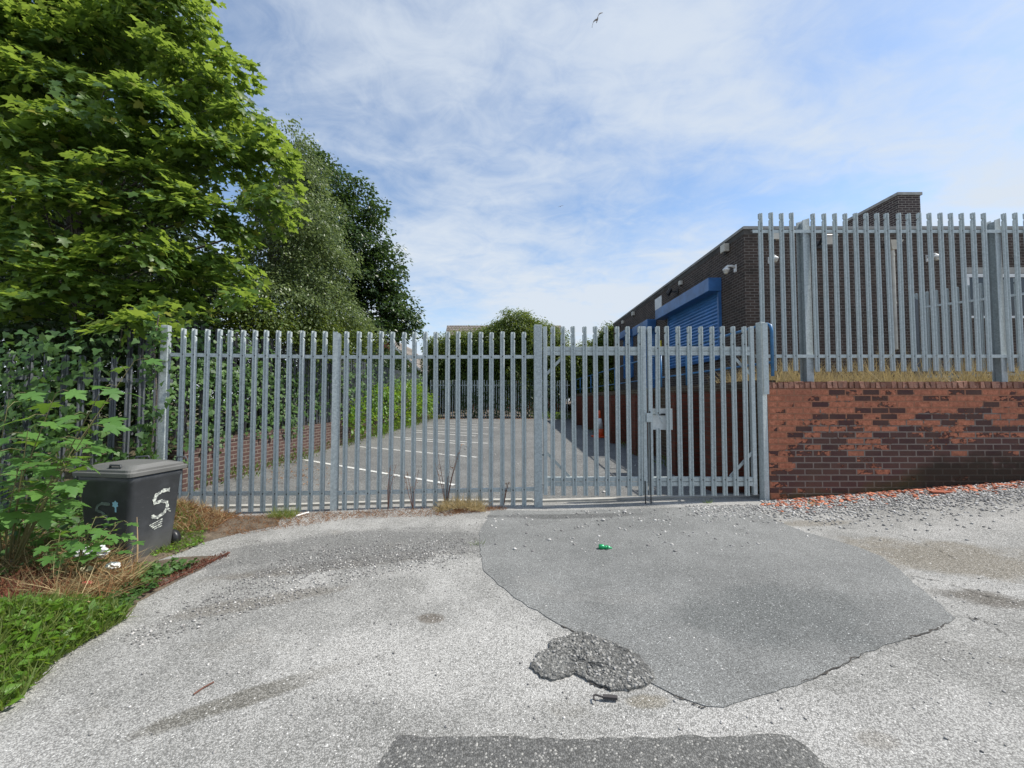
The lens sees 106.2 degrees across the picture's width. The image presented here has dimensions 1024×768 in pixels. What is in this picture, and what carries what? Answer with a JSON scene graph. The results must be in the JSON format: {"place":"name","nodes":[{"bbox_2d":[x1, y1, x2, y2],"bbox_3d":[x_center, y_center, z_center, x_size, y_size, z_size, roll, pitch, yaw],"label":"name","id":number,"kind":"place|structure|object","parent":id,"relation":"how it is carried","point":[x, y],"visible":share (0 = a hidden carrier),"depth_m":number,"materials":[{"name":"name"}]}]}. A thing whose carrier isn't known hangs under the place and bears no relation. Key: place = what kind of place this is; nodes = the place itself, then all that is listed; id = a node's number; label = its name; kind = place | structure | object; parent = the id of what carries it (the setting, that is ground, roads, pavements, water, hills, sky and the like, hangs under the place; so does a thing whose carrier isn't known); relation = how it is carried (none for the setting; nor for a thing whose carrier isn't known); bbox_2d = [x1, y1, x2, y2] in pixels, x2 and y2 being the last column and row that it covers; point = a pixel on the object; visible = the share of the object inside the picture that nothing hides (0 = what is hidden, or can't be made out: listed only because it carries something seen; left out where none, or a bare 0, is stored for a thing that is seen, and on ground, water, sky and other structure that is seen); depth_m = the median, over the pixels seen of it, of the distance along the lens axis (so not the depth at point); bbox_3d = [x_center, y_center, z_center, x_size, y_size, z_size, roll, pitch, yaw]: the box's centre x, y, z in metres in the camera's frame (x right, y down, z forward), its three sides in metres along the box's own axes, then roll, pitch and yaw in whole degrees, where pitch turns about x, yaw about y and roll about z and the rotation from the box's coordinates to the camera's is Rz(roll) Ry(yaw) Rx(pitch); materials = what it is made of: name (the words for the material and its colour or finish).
{"place":"outdoors","nodes":[
{"label":"outdoors","id":0,"kind":"place"},
{"bbox_2d":[0,506,279,672],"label":"verge","id":1,"kind":"structure","parent":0,"point":[211,535],"depth_m":4.03,"materials":[{"name":"soil"}]},
{"bbox_2d":[0,563,70,597],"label":"dry grass","id":2,"kind":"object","parent":1,"relation":"on","point":[5,590],"visible":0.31,"depth_m":2.83,"materials":[{"name":"brown plant"}]},
{"bbox_2d":[0,501,83,582],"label":"weeds","id":3,"kind":"object","parent":1,"relation":"on","point":[67,524],"visible":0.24,"depth_m":3.67,"materials":[{"name":"green plant"}]},
{"bbox_2d":[0,453,86,559],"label":"maple sapling","id":4,"kind":"object","parent":1,"relation":"on","point":[24,506],"visible":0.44,"depth_m":3.36,"materials":[{"name":"green plant"}]},
{"bbox_2d":[0,590,133,706],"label":"weeds","id":5,"kind":"object","parent":1,"relation":"on","point":[36,628],"visible":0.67,"depth_m":2.25,"materials":[{"name":"green plant"}]},
{"bbox_2d":[0,587,136,710],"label":"grass","id":6,"kind":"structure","parent":1,"relation":"on","point":[37,608],"depth_m":2.27,"materials":[{"name":"green plant"}]},
{"bbox_2d":[0,523,160,603],"bbox_3d":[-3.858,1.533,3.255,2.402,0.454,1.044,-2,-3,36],"label":"dead weeds","id":7,"kind":"object","parent":1,"relation":"on","point":[113,573],"visible":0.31,"depth_m":2.98,"materials":[{"name":"brown plant"}]},
{"bbox_2d":[80,566,92,572],"bbox_3d":[-3.406,1.484,3.076,0.110,0.045,0.069,0,-2,0],"label":"paper scrap","id":8,"kind":"object","parent":7,"relation":"on","point":[89,568],"visible":0.52,"depth_m":3.07,"materials":[{"name":"beige paper"}]},
{"bbox_2d":[72,545,108,558],"bbox_3d":[-3.573,1.434,3.280,0.298,0.118,0.161,0,-2,0],"label":"plastic bag","id":9,"kind":"object","parent":7,"relation":"on","point":[103,548],"visible":0.35,"depth_m":3.25,"materials":[{"name":"white plastic"}]},
{"bbox_2d":[105,562,119,569],"bbox_3d":[-3.259,1.481,3.149,0.119,0.063,0.086,0,-2,0],"label":"paper scrap","id":10,"kind":"object","parent":7,"relation":"on","point":[112,564],"visible":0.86,"depth_m":3.13,"materials":[{"name":"white paper"}]},
{"bbox_2d":[0,358,162,573],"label":"maple sapling","id":11,"kind":"object","parent":1,"relation":"on","point":[41,517],"visible":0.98,"depth_m":3.09,"materials":[{"name":"green plant"}]},
{"bbox_2d":[32,515,144,590],"bbox_3d":[-3.274,1.358,3.034,0.926,0.584,0.473,0,-2,0],"label":"maple sapling","id":12,"kind":"object","parent":1,"relation":"on","point":[74,545],"visible":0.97,"depth_m":2.99,"materials":[{"name":"green plant"}]},
{"bbox_2d":[58,567,165,633],"bbox_3d":[-2.946,1.526,2.834,0.617,0.227,0.992,0,-2,0],"label":"ivy ground cover","id":13,"kind":"object","parent":1,"relation":"on","point":[138,592],"visible":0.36,"depth_m":2.93,"materials":[{"name":"green plant"}]},
{"bbox_2d":[72,455,187,561],"bbox_3d":[-3.766,1.211,3.812,0.667,0.938,0.572,0,-2,8],"label":"wheelie bin","id":14,"kind":"object","parent":1,"relation":"on","point":[143,493],"visible":0.95,"depth_m":3.60,"materials":[{"name":"plastic"}]},
{"bbox_2d":[136,527,137,565],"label":"bare stem","id":15,"kind":"object","parent":1,"relation":"on","point":[137,546],"visible":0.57,"depth_m":3.44,"materials":[{"name":"brown plant"}]},
{"bbox_2d":[135,557,199,578],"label":"ivy ground cover","id":16,"kind":"object","parent":1,"relation":"on","point":[166,570],"visible":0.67,"depth_m":3.36,"materials":[{"name":"green plant"}]},
{"bbox_2d":[150,505,206,555],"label":"weeds","id":17,"kind":"object","parent":1,"relation":"on","point":[187,544],"visible":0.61,"depth_m":3.97,"materials":[{"name":"green plant"}]},
{"bbox_2d":[150,501,208,554],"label":"grass","id":18,"kind":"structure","parent":1,"relation":"on","point":[185,541],"depth_m":4.14,"materials":[{"name":"green plant"}]},
{"bbox_2d":[131,551,228,593],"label":"soil","id":19,"kind":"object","parent":1,"relation":"on","point":[172,575],"visible":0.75,"depth_m":3.36,"materials":[{"name":"brown soil"}]},
{"bbox_2d":[142,552,229,594],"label":"dead stem","id":20,"kind":"object","parent":1,"relation":"on","point":[178,576],"visible":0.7,"depth_m":3.20,"materials":[{"name":"brown plant"}]},
{"bbox_2d":[173,490,241,532],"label":"dead weeds","id":21,"kind":"object","parent":1,"relation":"on","point":[206,516],"visible":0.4,"depth_m":4.46,"materials":[{"name":"brown plant"}]},
{"bbox_2d":[263,503,300,518],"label":"grass","id":22,"kind":"structure","parent":1,"relation":"on","point":[285,512],"depth_m":4.89,"materials":[{"name":"green plant"}]},
{"bbox_2d":[0,403,439,515],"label":"bank","id":23,"kind":"structure","parent":0,"point":[69,476],"depth_m":6.16,"materials":[{"name":"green plant"}]},
{"bbox_2d":[0,352,172,512],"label":"palisade fence","id":24,"kind":"object","parent":23,"relation":"on","point":[96,378],"visible":0.43,"depth_m":4.97,"materials":[{"name":"metal"}]},
{"bbox_2d":[0,312,156,521],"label":"ivy","id":25,"kind":"object","parent":24,"relation":"attached to","point":[44,345],"visible":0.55,"depth_m":4.51,"materials":[{"name":"green plant"}]},
{"bbox_2d":[0,217,249,463],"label":"undergrowth bush","id":26,"kind":"object","parent":23,"relation":"on","point":[104,353],"visible":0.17,"depth_m":6.65,"materials":[{"name":"green plant"}]},
{"bbox_2d":[0,108,257,366],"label":"sycamore tree","id":27,"kind":"object","parent":23,"relation":"on","point":[185,236],"visible":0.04,"depth_m":10.69,"materials":[{"name":"green plant"}]},
{"bbox_2d":[0,0,311,431],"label":"maple tree","id":28,"kind":"object","parent":23,"relation":"on","point":[64,64],"visible":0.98,"depth_m":6.77,"materials":[{"name":"green plant"}]},
{"bbox_2d":[200,276,384,385],"bbox_3d":[-5.203,-1.121,9.830,2.479,2.587,4.470,-1,-2,18],"label":"hazel bush","id":29,"kind":"object","parent":23,"relation":"on","point":[257,325],"visible":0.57,"depth_m":9.06,"materials":[{"name":"green plant"}]},
{"bbox_2d":[200,114,389,417],"bbox_3d":[-5.527,-3.154,9.938,4.027,8.647,4.447,0,-2,0],"label":"birch tree","id":30,"kind":"object","parent":23,"relation":"on","point":[289,290],"visible":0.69,"depth_m":9.78,"materials":[{"name":"green plant"}]},
{"bbox_2d":[173,322,420,429],"bbox_3d":[-7.046,-0.037,16.947,3.995,4.515,17.551,0,-2,0],"label":"undergrowth bush","id":31,"kind":"object","parent":23,"relation":"on","point":[375,361],"visible":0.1,"depth_m":12.42,"materials":[{"name":"green plant"}]},
{"bbox_2d":[246,135,429,373],"bbox_3d":[-7.146,-4.237,15.462,7.240,11.234,4.462,0,-2,0],"label":"alder tree","id":32,"kind":"object","parent":23,"relation":"on","point":[385,296],"visible":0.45,"depth_m":15.19,"materials":[{"name":"green plant"}]},
{"bbox_2d":[341,379,438,441],"bbox_3d":[-4.974,0.833,17.030,1.694,2.352,11.293,0,-2,0],"label":"laurel shrub","id":33,"kind":"object","parent":23,"relation":"on","point":[397,394],"visible":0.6,"depth_m":15.38,"materials":[{"name":"green plant"}]},
{"bbox_2d":[378,349,444,415],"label":"elder bush","id":34,"kind":"object","parent":23,"relation":"on","point":[419,373],"visible":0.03,"depth_m":24.72,"materials":[{"name":"green plant"}]},
{"bbox_2d":[417,325,488,413],"bbox_3d":[-3.700,-0.983,26.483,6.046,6.387,3.766,0,-2,0],"label":"hawthorn bush","id":35,"kind":"object","parent":23,"relation":"on","point":[441,362],"visible":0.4,"depth_m":25.59,"materials":[{"name":"green plant"}]},
{"bbox_2d":[181,418,744,504],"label":"car park","id":36,"kind":"structure","parent":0,"point":[463,459],"depth_m":8.27,"materials":[{"name":"grey asphalt"}]},
{"bbox_2d":[168,414,429,490],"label":"brick wall","id":37,"kind":"structure","parent":36,"relation":"on","point":[246,449],"depth_m":7.72,"materials":[{"name":"brown brick"}]},
{"bbox_2d":[127,308,422,446],"bbox_3d":[-5.390,0.234,14.635,0.170,2.060,18.632,0,-2,0],"label":"palisade fence","id":38,"kind":"object","parent":37,"relation":"on","point":[141,352],"visible":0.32,"depth_m":8.13,"materials":[{"name":"metal"}]},
{"bbox_2d":[123,302,308,463],"bbox_3d":[-5.192,0.102,7.444,0.460,2.637,4.666,0,-2,0],"label":"ivy","id":39,"kind":"object","parent":38,"relation":"attached to","point":[199,371],"visible":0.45,"depth_m":6.81,"materials":[{"name":"green plant"}]},
{"bbox_2d":[292,348,422,425],"bbox_3d":[-5.205,0.357,16.340,0.575,2.813,14.231,0,-2,0],"label":"ivy","id":40,"kind":"object","parent":38,"relation":"attached to","point":[352,375],"visible":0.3,"depth_m":12.47,"materials":[{"name":"green plant"}]},
{"bbox_2d":[257,462,361,484],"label":"dead leaves","id":41,"kind":"object","parent":36,"relation":"on","point":[296,475],"visible":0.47,"depth_m":7.29,"materials":[{"name":"brown plant"}]},
{"bbox_2d":[194,415,440,490],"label":"weeds","id":42,"kind":"object","parent":36,"relation":"on","point":[268,463],"visible":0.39,"depth_m":8.37,"materials":[{"name":"green plant"}]},
{"bbox_2d":[353,416,418,438],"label":"weeds","id":43,"kind":"object","parent":36,"relation":"on","point":[384,427],"visible":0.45,"depth_m":14.47,"materials":[{"name":"green plant"}]},
{"bbox_2d":[304,421,488,485],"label":"bay lines","id":44,"kind":"object","parent":36,"relation":"on","point":[410,451],"visible":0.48,"depth_m":9.70,"materials":[{"name":"paint"}]},
{"bbox_2d":[440,417,556,418],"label":"dead leaves","id":45,"kind":"object","parent":36,"relation":"on","point":[496,417],"visible":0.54,"depth_m":24.11,"materials":[{"name":"brown plant"}]},
{"bbox_2d":[430,380,569,417],"bbox_3d":[-0.768,0.974,24.622,8.937,2.497,0.148,0,-2,0],"label":"palisade fence","id":46,"kind":"object","parent":36,"relation":"on","point":[474,385],"visible":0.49,"depth_m":24.57,"materials":[{"name":"metal"}]},
{"bbox_2d":[438,376,567,417],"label":"ivy","id":47,"kind":"object","parent":46,"relation":"attached to","point":[507,409],"visible":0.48,"depth_m":24.46,"materials":[{"name":"green plant"}]},
{"bbox_2d":[531,411,570,418],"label":"weeds","id":48,"kind":"object","parent":36,"relation":"on","point":[556,414],"visible":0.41,"depth_m":23.32,"materials":[{"name":"green plant"}]},
{"bbox_2d":[591,410,604,437],"bbox_3d":[3.143,1.432,13.856,0.500,0.960,0.500,0,-2,0],"label":"traffic cone","id":49,"kind":"object","parent":36,"relation":"on","point":[600,430],"visible":0.66,"depth_m":13.74,"materials":[{"name":"orange plastic"}]},
{"bbox_2d":[588,427,666,466],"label":"weeds","id":50,"kind":"object","parent":36,"relation":"on","point":[665,462],"visible":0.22,"depth_m":8.62,"materials":[{"name":"green plant"}]},
{"bbox_2d":[533,493,759,501],"bbox_3d":[1.940,1.700,5.585,3.280,0.205,0.090,0,-2,0],"label":"gate threshold","id":51,"kind":"object","parent":36,"relation":"on","point":[619,498],"visible":0.31,"depth_m":5.54,"materials":[{"name":"concrete"}]},
{"bbox_2d":[576,380,775,493],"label":"retaining wall","id":52,"kind":"structure","parent":36,"relation":"on","point":[634,421],"depth_m":7.37,"materials":[{"name":"brown brick"}]},
{"bbox_2d":[576,322,774,392],"bbox_3d":[3.720,-0.159,14.195,0.049,0.852,17.442,0,-2,0],"label":"handrail","id":53,"kind":"object","parent":52,"relation":"on","point":[771,362],"visible":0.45,"depth_m":7.35,"materials":[{"name":"grey metal"}]},
{"bbox_2d":[385,403,570,417],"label":"ground","id":54,"kind":"structure","parent":0,"point":[569,406],"depth_m":32.76,"materials":[{"name":"grey asphalt"}]},
{"bbox_2d":[351,338,428,401],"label":"house","id":55,"kind":"structure","parent":54,"relation":"on","point":[409,351],"depth_m":30.47,"materials":[{"name":"brick"}]},
{"bbox_2d":[465,307,577,416],"bbox_3d":[0.565,-1.422,26.043,8.026,7.703,4.279,0,-2,0],"label":"hawthorn tree","id":56,"kind":"object","parent":54,"relation":"on","point":[524,322],"visible":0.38,"depth_m":25.16,"materials":[{"name":"green plant"}]},
{"bbox_2d":[555,321,613,410],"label":"hawthorn bush","id":57,"kind":"object","parent":54,"relation":"on","point":[578,359],"visible":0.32,"depth_m":25.10,"materials":[{"name":"green plant"}]},
{"bbox_2d":[446,325,560,409],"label":"house","id":58,"kind":"structure","parent":0,"point":[457,327],"depth_m":45.92,"materials":[{"name":"brick"}]},
{"bbox_2d":[0,482,1023,767],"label":"road","id":59,"kind":"structure","parent":0,"point":[868,718],"depth_m":2.09,"materials":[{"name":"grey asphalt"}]},
{"bbox_2d":[193,681,213,694],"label":"twig","id":60,"kind":"object","parent":59,"relation":"on","point":[203,687],"visible":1,"depth_m":1.97,"materials":[{"name":"brown wood"}]},
{"bbox_2d":[117,522,480,646],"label":"gravel","id":61,"kind":"structure","parent":59,"relation":"on","point":[245,580],"depth_m":3.27,"materials":[{"name":"grey gravel"}]},
{"bbox_2d":[177,503,502,535],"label":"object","id":62,"kind":"object","parent":59,"relation":"on","point":[340,512],"visible":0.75,"depth_m":4.82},
{"bbox_2d":[156,325,533,511],"bbox_3d":[-2.185,0.480,5.270,5.008,2.520,0.110,0,-2,-3],"label":"palisade fence","id":63,"kind":"object","parent":59,"relation":"on","point":[334,492],"visible":0.91,"depth_m":5.23,"materials":[{"name":"metal"}]},
{"bbox_2d":[128,311,177,458],"bbox_3d":[-4.691,0.358,5.008,0.494,2.645,0.292,0,-2,0],"label":"ivy","id":64,"kind":"object","parent":63,"relation":"attached to","point":[142,435],"visible":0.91,"depth_m":5.01,"materials":[{"name":"green plant"}]},
{"bbox_2d":[207,498,532,508],"bbox_3d":[-2.400,1.751,5.463,5.409,0.175,0.090,0,-2,-3],"label":"concrete edging","id":65,"kind":"object","parent":59,"relation":"on","point":[495,500],"visible":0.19,"depth_m":5.45,"materials":[{"name":"grey concrete"}]},
{"bbox_2d":[386,466,396,508],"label":"dry weed","id":66,"kind":"object","parent":59,"relation":"on","point":[388,495],"visible":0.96,"depth_m":5.10,"materials":[{"name":"brown plant"}]},
{"bbox_2d":[404,470,418,507],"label":"dry weed","id":67,"kind":"object","parent":59,"relation":"on","point":[412,504],"visible":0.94,"depth_m":5.18,"materials":[{"name":"brown plant"}]},
{"bbox_2d":[435,444,463,504],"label":"dry weed","id":68,"kind":"object","parent":59,"relation":"on","point":[447,478],"visible":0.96,"depth_m":5.25,"materials":[{"name":"brown plant"}]},
{"bbox_2d":[431,491,490,513],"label":"dry grass","id":69,"kind":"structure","parent":59,"relation":"on","point":[459,504],"depth_m":5.07,"materials":[{"name":"beige plant"}]},
{"bbox_2d":[452,506,506,512],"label":"dead weeds","id":70,"kind":"object","parent":59,"relation":"on","point":[496,508],"visible":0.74,"depth_m":5.11,"materials":[{"name":"brown plant"}]},
{"bbox_2d":[534,325,542,506],"bbox_3d":[0.365,0.482,5.391,0.114,2.625,0.110,0,-2,0],"label":"gate post","id":71,"kind":"object","parent":59,"relation":"on","point":[538,477],"visible":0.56,"depth_m":5.33,"materials":[{"name":"grey metal"}]},
{"bbox_2d":[542,326,647,503],"bbox_3d":[1.147,0.441,5.382,1.477,2.507,0.101,0,-2,0],"label":"gate leaf","id":72,"kind":"object","parent":71,"relation":"attached to","point":[596,481],"visible":0.99,"depth_m":5.36,"materials":[{"name":"metal"}]},
{"bbox_2d":[529,631,654,691],"bbox_3d":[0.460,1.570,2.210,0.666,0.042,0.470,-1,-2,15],"label":"rough asphalt lump","id":73,"kind":"object","parent":59,"relation":"on","point":[639,669],"visible":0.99,"depth_m":2.14,"materials":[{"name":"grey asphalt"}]},
{"bbox_2d":[376,733,827,767],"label":"trench repair","id":74,"kind":"structure","parent":59,"relation":"on","point":[687,751],"depth_m":1.61,"materials":[{"name":"asphalt"}]},
{"bbox_2d":[593,694,617,701],"bbox_3d":[0.460,1.547,1.899,0.124,0.012,0.039,0,-2,0],"label":"rubber offcut","id":75,"kind":"object","parent":59,"relation":"on","point":[609,697],"visible":1,"depth_m":1.90,"materials":[{"name":"black rubber"}]},
{"bbox_2d":[666,690,706,707],"bbox_3d":[0.848,1.547,1.885,0.191,0.005,0.026,-2,-3,36],"label":"crack","id":76,"kind":"object","parent":59,"relation":"on","point":[689,701],"visible":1,"depth_m":1.87,"materials":[{"name":"grey asphalt"}]},
{"bbox_2d":[479,506,954,707],"bbox_3d":[1.479,1.602,3.479,3.683,0.112,3.289,0,-2,0],"label":"asphalt patch","id":77,"kind":"object","parent":59,"relation":"on","point":[877,594],"visible":0.94,"depth_m":2.89,"materials":[{"name":"grey asphalt"}]},
{"bbox_2d":[599,544,611,548],"bbox_3d":[0.915,1.597,3.768,0.131,0.047,0.051,0,-2,11],"label":"crushed can","id":78,"kind":"object","parent":77,"relation":"on","point":[601,546],"visible":1,"depth_m":3.75,"materials":[{"name":"green metal"}]},
{"bbox_2d":[486,506,821,553],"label":"gravel","id":79,"kind":"structure","parent":77,"relation":"on","point":[757,543],"depth_m":4.55,"materials":[{"name":"grey gravel"}]},
{"bbox_2d":[801,653,861,681],"bbox_3d":[1.747,1.527,2.077,0.556,0.015,0.025,1,-2,-23],"label":"crack","id":80,"kind":"object","parent":77,"relation":"on","point":[826,672],"visible":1,"depth_m":2.07,"materials":[{"name":"black asphalt"}]},
{"bbox_2d":[904,622,946,638],"bbox_3d":[2.546,1.518,2.361,0.474,0.009,0.029,1,-2,-19],"label":"crack","id":81,"kind":"object","parent":77,"relation":"on","point":[937,628],"visible":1,"depth_m":2.37,"materials":[{"name":"grey asphalt"}]},
{"bbox_2d":[756,322,769,499],"bbox_3d":[3.529,0.460,5.385,0.085,2.668,0.130,1,-2,-17],"label":"gate post","id":82,"kind":"object","parent":59,"relation":"on","point":[762,361],"visible":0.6,"depth_m":5.37,"materials":[{"name":"metal"}]},
{"bbox_2d":[646,326,757,503],"bbox_3d":[2.654,0.441,5.388,1.570,2.508,0.102,0,-2,0],"label":"gate leaf","id":83,"kind":"object","parent":82,"relation":"attached to","point":[658,419],"visible":1,"depth_m":5.36,"materials":[{"name":"metal"}]},
{"bbox_2d":[686,481,1023,540],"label":"gravel","id":84,"kind":"structure","parent":59,"relation":"on","point":[959,494],"depth_m":4.85,"materials":[{"name":"grey gravel"}]},
{"bbox_2d":[929,490,952,492],"bbox_3d":[5.670,1.423,5.081,0.298,0.022,0.096,0,-2,-7],"label":"brick flake","id":85,"kind":"object","parent":84,"relation":"on","point":[938,491],"visible":1,"depth_m":5.05,"materials":[{"name":"orange brick"}]},
{"bbox_2d":[760,480,1023,512],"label":"brick chips","id":86,"kind":"object","parent":59,"relation":"on","point":[898,491],"visible":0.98,"depth_m":5.17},
{"bbox_2d":[767,381,1023,499],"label":"brick wall","id":87,"kind":"structure","parent":59,"relation":"on","point":[829,438],"depth_m":5.38,"materials":[{"name":"red brick"}]},
{"bbox_2d":[0,0,1023,400],"label":"sky","id":88,"kind":"structure","parent":0,"point":[661,130],"materials":[{"name":"blue"}]},
{"label":"raised yard","id":89,"kind":"structure","parent":0,"visible":0},
{"bbox_2d":[613,192,1023,390],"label":"brick building","id":90,"kind":"structure","parent":89,"relation":"on","point":[709,294],"depth_m":10.04,"materials":[{"name":"brick"}]},
{"bbox_2d":[655,295,661,309],"bbox_3d":[6.041,-3.341,15.888,0.032,0.460,0.700,0,-2,0],"label":"notice board","id":91,"kind":"object","parent":90,"relation":"attached to","point":[658,302],"visible":0.92,"depth_m":15.83,"materials":[{"name":"white plastic"}]},
{"bbox_2d":[666,288,677,295],"bbox_3d":[5.888,-3.392,14.133,0.398,0.244,0.330,-1,-2,29],"label":"floodlight","id":92,"kind":"object","parent":90,"relation":"attached to","point":[668,292],"visible":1,"depth_m":14.06,"materials":[{"name":"black plastic"}]},
{"bbox_2d":[720,243,728,254],"bbox_3d":[5.984,-3.783,10.821,0.148,0.280,0.220,0,-2,0],"label":"sensor box","id":93,"kind":"object","parent":90,"relation":"attached to","point":[724,248],"visible":1,"depth_m":10.75,"materials":[{"name":"beige plastic"}]},
{"bbox_2d":[723,264,736,273],"bbox_3d":[5.888,-3.104,10.425,0.342,0.262,0.168,0,-2,0],"label":"security camera","id":94,"kind":"object","parent":90,"relation":"attached to","point":[726,269],"visible":1,"depth_m":10.39,"materials":[{"name":"white plastic"}]},
{"bbox_2d":[768,233,778,241],"bbox_3d":[6.801,-3.815,9.994,0.247,0.266,0.112,0,-2,0],"label":"sensor box","id":95,"kind":"object","parent":90,"relation":"attached to","point":[776,236],"visible":0.46,"depth_m":9.94,"materials":[{"name":"beige plastic"}]},
{"bbox_2d":[768,255,778,263],"bbox_3d":[6.710,-3.205,9.881,0.144,0.225,0.293,0,-2,0],"label":"security camera","id":96,"kind":"object","parent":90,"relation":"attached to","point":[776,258],"visible":0.67,"depth_m":9.77,"materials":[{"name":"white plastic"}]},
{"bbox_2d":[816,234,838,248],"bbox_3d":[8.003,-3.651,9.832,0.345,0.240,0.432,0,-2,0],"label":"floodlight","id":97,"kind":"object","parent":90,"relation":"attached to","point":[829,241],"visible":0.55,"depth_m":9.74,"materials":[{"name":"white plastic"}]},
{"bbox_2d":[926,253,938,261],"bbox_3d":[10.827,-3.252,9.883,0.144,0.225,0.293,0,-2,0],"label":"security camera","id":98,"kind":"object","parent":90,"relation":"attached to","point":[936,256],"visible":0.67,"depth_m":9.80,"materials":[{"name":"white plastic"}]},
{"bbox_2d":[967,267,1023,317],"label":"window","id":99,"kind":"structure","parent":90,"relation":"in","point":[969,269],"depth_m":9.99,"materials":[{"name":"white plastic"}]},
{"bbox_2d":[715,346,1023,382],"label":"dry grass","id":100,"kind":"structure","parent":89,"relation":"on","point":[901,377],"depth_m":6.35,"materials":[{"name":"brown plant"}]},
{"bbox_2d":[752,212,1023,381],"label":"palisade fence","id":101,"kind":"object","parent":89,"relation":"on","point":[996,356],"visible":0.98,"depth_m":5.71,"materials":[{"name":"metal"}]},
{"bbox_2d":[912,278,1023,381],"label":"palisade fence","id":102,"kind":"object","parent":89,"relation":"on","point":[927,306],"visible":0.42,"depth_m":8.45,"materials":[{"name":"metal"}]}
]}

